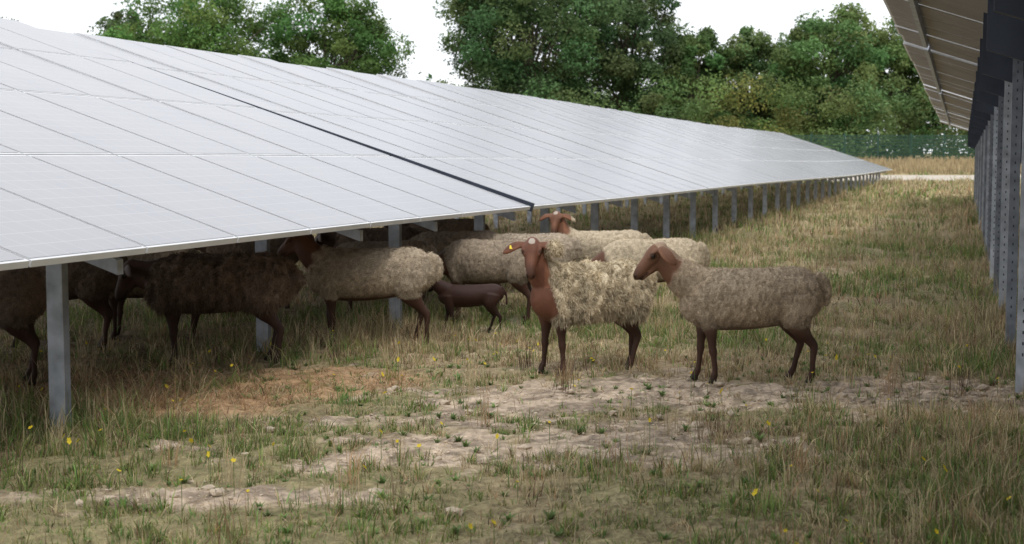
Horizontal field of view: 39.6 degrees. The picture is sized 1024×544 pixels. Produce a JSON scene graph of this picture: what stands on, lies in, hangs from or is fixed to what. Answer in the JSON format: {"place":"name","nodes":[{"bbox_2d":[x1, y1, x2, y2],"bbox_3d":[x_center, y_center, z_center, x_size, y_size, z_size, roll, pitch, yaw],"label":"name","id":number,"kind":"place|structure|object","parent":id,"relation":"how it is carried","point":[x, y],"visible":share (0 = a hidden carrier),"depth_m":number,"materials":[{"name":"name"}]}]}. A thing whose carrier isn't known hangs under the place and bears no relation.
{"place":"outdoors","nodes":[
{"label":"outdoors","id":0,"kind":"place"},
{"bbox_2d":[0,0,965,152],"label":"sky","id":1,"kind":"structure","parent":0,"point":[416,18],"materials":[{"name":"white"}]},
{"bbox_2d":[0,153,1023,543],"bbox_3d":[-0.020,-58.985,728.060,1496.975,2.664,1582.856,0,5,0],"label":"ground","id":2,"kind":"structure","parent":0,"point":[516,533],"depth_m":7.58,"materials":[{"name":"brown soil"}]},
{"bbox_2d":[0,267,46,385],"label":"sheep","id":3,"kind":"object","parent":2,"relation":"on","point":[23,302],"visible":0.85,"depth_m":9.43},
{"bbox_2d":[10,256,127,349],"bbox_3d":[-3.651,0.190,11.254,1.279,0.842,0.478,0,5,0],"label":"sheep","id":4,"kind":"object","parent":2,"relation":"on","point":[91,286],"visible":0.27,"depth_m":11.07},
{"bbox_2d":[94,10,140,34],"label":"birch tree","id":5,"kind":"object","parent":2,"relation":"on","point":[117,16],"visible":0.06,"depth_m":131.42,"materials":[{"name":"green plant"}]},
{"bbox_2d":[108,248,203,340],"bbox_3d":[-3.029,0.169,11.761,1.215,0.806,0.450,1,5,8],"label":"sheep","id":6,"kind":"object","parent":2,"relation":"on","point":[117,306],"visible":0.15,"depth_m":11.64},
{"bbox_2d":[87,0,297,62],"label":"oak tree","id":7,"kind":"object","parent":2,"relation":"on","point":[206,29],"visible":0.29,"depth_m":123.01,"materials":[{"name":"green plant"}]},
{"bbox_2d":[115,249,306,364],"bbox_3d":[-2.224,0.251,10.560,1.435,0.870,0.542,0,5,0],"label":"sheep","id":8,"kind":"object","parent":2,"relation":"on","point":[265,286],"visible":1,"depth_m":10.38},
{"bbox_2d":[194,237,298,308],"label":"sheep","id":9,"kind":"object","parent":2,"relation":"on","point":[275,245],"visible":0.18,"depth_m":14.06},
{"bbox_2d":[243,0,418,77],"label":"oak tree","id":10,"kind":"object","parent":2,"relation":"on","point":[364,29],"visible":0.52,"depth_m":128.12,"materials":[{"name":"green plant"}]},
{"bbox_2d":[278,234,443,345],"bbox_3d":[-1.227,0.129,11.548,1.367,0.940,0.459,0,5,0],"label":"sheep","id":11,"kind":"object","parent":2,"relation":"on","point":[409,276],"visible":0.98,"depth_m":11.40},
{"bbox_2d":[315,225,423,247],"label":"sheep","id":12,"kind":"object","parent":2,"relation":"on","point":[332,239],"visible":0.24,"depth_m":14.61},
{"bbox_2d":[333,239,437,320],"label":"sheep","id":13,"kind":"object","parent":2,"relation":"on","point":[427,247],"visible":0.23,"depth_m":12.95},
{"bbox_2d":[385,218,489,231],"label":"sheep","id":14,"kind":"object","parent":2,"relation":"on","point":[458,225],"visible":0.14,"depth_m":16.29},
{"bbox_2d":[0,18,891,428],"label":"solar panel array","id":15,"kind":"object","parent":2,"relation":"on","point":[112,150],"visible":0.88,"depth_m":13.94,"materials":[{"name":"glass"}]},
{"bbox_2d":[410,230,496,305],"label":"sheep","id":16,"kind":"object","parent":2,"relation":"on","point":[440,241],"visible":0.32,"depth_m":13.80},
{"bbox_2d":[426,279,507,332],"bbox_3d":[-0.407,0.278,12.263,0.739,0.516,0.240,0,5,0],"label":"lamb","id":17,"kind":"object","parent":2,"relation":"on","point":[488,297],"visible":0.8,"depth_m":12.19},
{"bbox_2d":[427,238,531,324],"bbox_3d":[-0.225,0.075,13.005,1.166,0.791,0.452,1,5,15],"label":"sheep","id":18,"kind":"object","parent":2,"relation":"on","point":[473,261],"visible":0.75,"depth_m":12.83},
{"bbox_2d":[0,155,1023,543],"bbox_3d":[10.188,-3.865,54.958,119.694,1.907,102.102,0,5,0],"label":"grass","id":19,"kind":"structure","parent":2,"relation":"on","point":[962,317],"depth_m":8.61,"materials":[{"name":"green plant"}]},
{"bbox_2d":[6,352,1021,516],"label":"stones","id":20,"kind":"object","parent":2,"relation":"on","point":[210,489],"visible":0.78,"depth_m":8.12,"materials":[{"name":"beige stone"}]},
{"bbox_2d":[19,330,1010,543],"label":"yellow wildflowers","id":21,"kind":"object","parent":2,"relation":"on","point":[69,441],"visible":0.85,"depth_m":7.19,"materials":[{"name":"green plant"}]},
{"bbox_2d":[431,0,633,106],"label":"oak tree","id":22,"kind":"object","parent":2,"relation":"on","point":[499,62],"visible":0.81,"depth_m":123.33,"materials":[{"name":"green plant"}]},
{"bbox_2d":[491,232,582,308],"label":"sheep","id":23,"kind":"object","parent":2,"relation":"on","point":[573,250],"visible":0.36,"depth_m":13.66},
{"bbox_2d":[503,237,658,375],"bbox_3d":[0.522,0.231,10.009,1.174,0.979,0.513,-2,5,-26],"label":"sheep","id":24,"kind":"object","parent":2,"relation":"on","point":[564,297],"visible":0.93,"depth_m":9.82},
{"bbox_2d":[539,211,651,262],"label":"sheep","id":25,"kind":"object","parent":2,"relation":"on","point":[593,243],"visible":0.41,"depth_m":14.40},
{"bbox_2d":[549,0,697,117],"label":"oak tree","id":26,"kind":"object","parent":2,"relation":"on","point":[621,70],"visible":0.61,"depth_m":127.52,"materials":[{"name":"green plant"}]},
{"bbox_2d":[591,237,710,319],"bbox_3d":[1.246,0.068,13.051,1.168,0.794,0.452,0,5,0],"label":"sheep","id":27,"kind":"object","parent":2,"relation":"on","point":[683,248],"visible":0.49,"depth_m":12.91},
{"bbox_2d":[366,71,973,158],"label":"distant woodland","id":28,"kind":"object","parent":2,"relation":"on","point":[445,82],"visible":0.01,"depth_m":156.52,"materials":[{"name":"green plant"}]},
{"bbox_2d":[647,25,735,125],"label":"oak tree","id":29,"kind":"object","parent":2,"relation":"on","point":[691,68],"visible":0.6,"depth_m":127.12,"materials":[{"name":"green plant"}]},
{"bbox_2d":[426,64,974,160],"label":"shrub hedge","id":30,"kind":"object","parent":2,"relation":"on","point":[872,118],"visible":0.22,"depth_m":117.56,"materials":[{"name":"green plant"}]},
{"bbox_2d":[633,242,831,382],"bbox_3d":[1.469,0.271,9.471,1.333,0.945,0.450,0,5,0],"label":"sheep","id":31,"kind":"object","parent":2,"relation":"on","point":[791,301],"visible":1,"depth_m":9.34},
{"bbox_2d":[707,25,785,132],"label":"field maple tree","id":32,"kind":"object","parent":2,"relation":"on","point":[751,46],"visible":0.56,"depth_m":130.79,"materials":[{"name":"green plant"}]},
{"bbox_2d":[764,2,912,149],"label":"field maple tree","id":33,"kind":"object","parent":2,"relation":"on","point":[805,41],"visible":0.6,"depth_m":124.45,"materials":[{"name":"green plant"}]},
{"bbox_2d":[790,133,974,161],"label":"fence","id":34,"kind":"object","parent":2,"relation":"on","point":[911,148],"visible":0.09,"depth_m":107.09,"materials":[{"name":"green metal"}]},
{"bbox_2d":[865,16,950,158],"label":"poplar tree","id":35,"kind":"object","parent":2,"relation":"on","point":[910,73],"visible":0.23,"depth_m":127.79,"materials":[{"name":"green plant"}]},
{"bbox_2d":[883,0,1023,392],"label":"solar panel array","id":36,"kind":"object","parent":2,"relation":"on","point":[966,57],"visible":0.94,"depth_m":13.38,"materials":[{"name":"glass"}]},
{"bbox_2d":[820,175,1020,180],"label":"gravel road","id":37,"kind":"structure","parent":0,"point":[930,177],"depth_m":89.37,"materials":[{"name":"beige gravel"}]}
]}

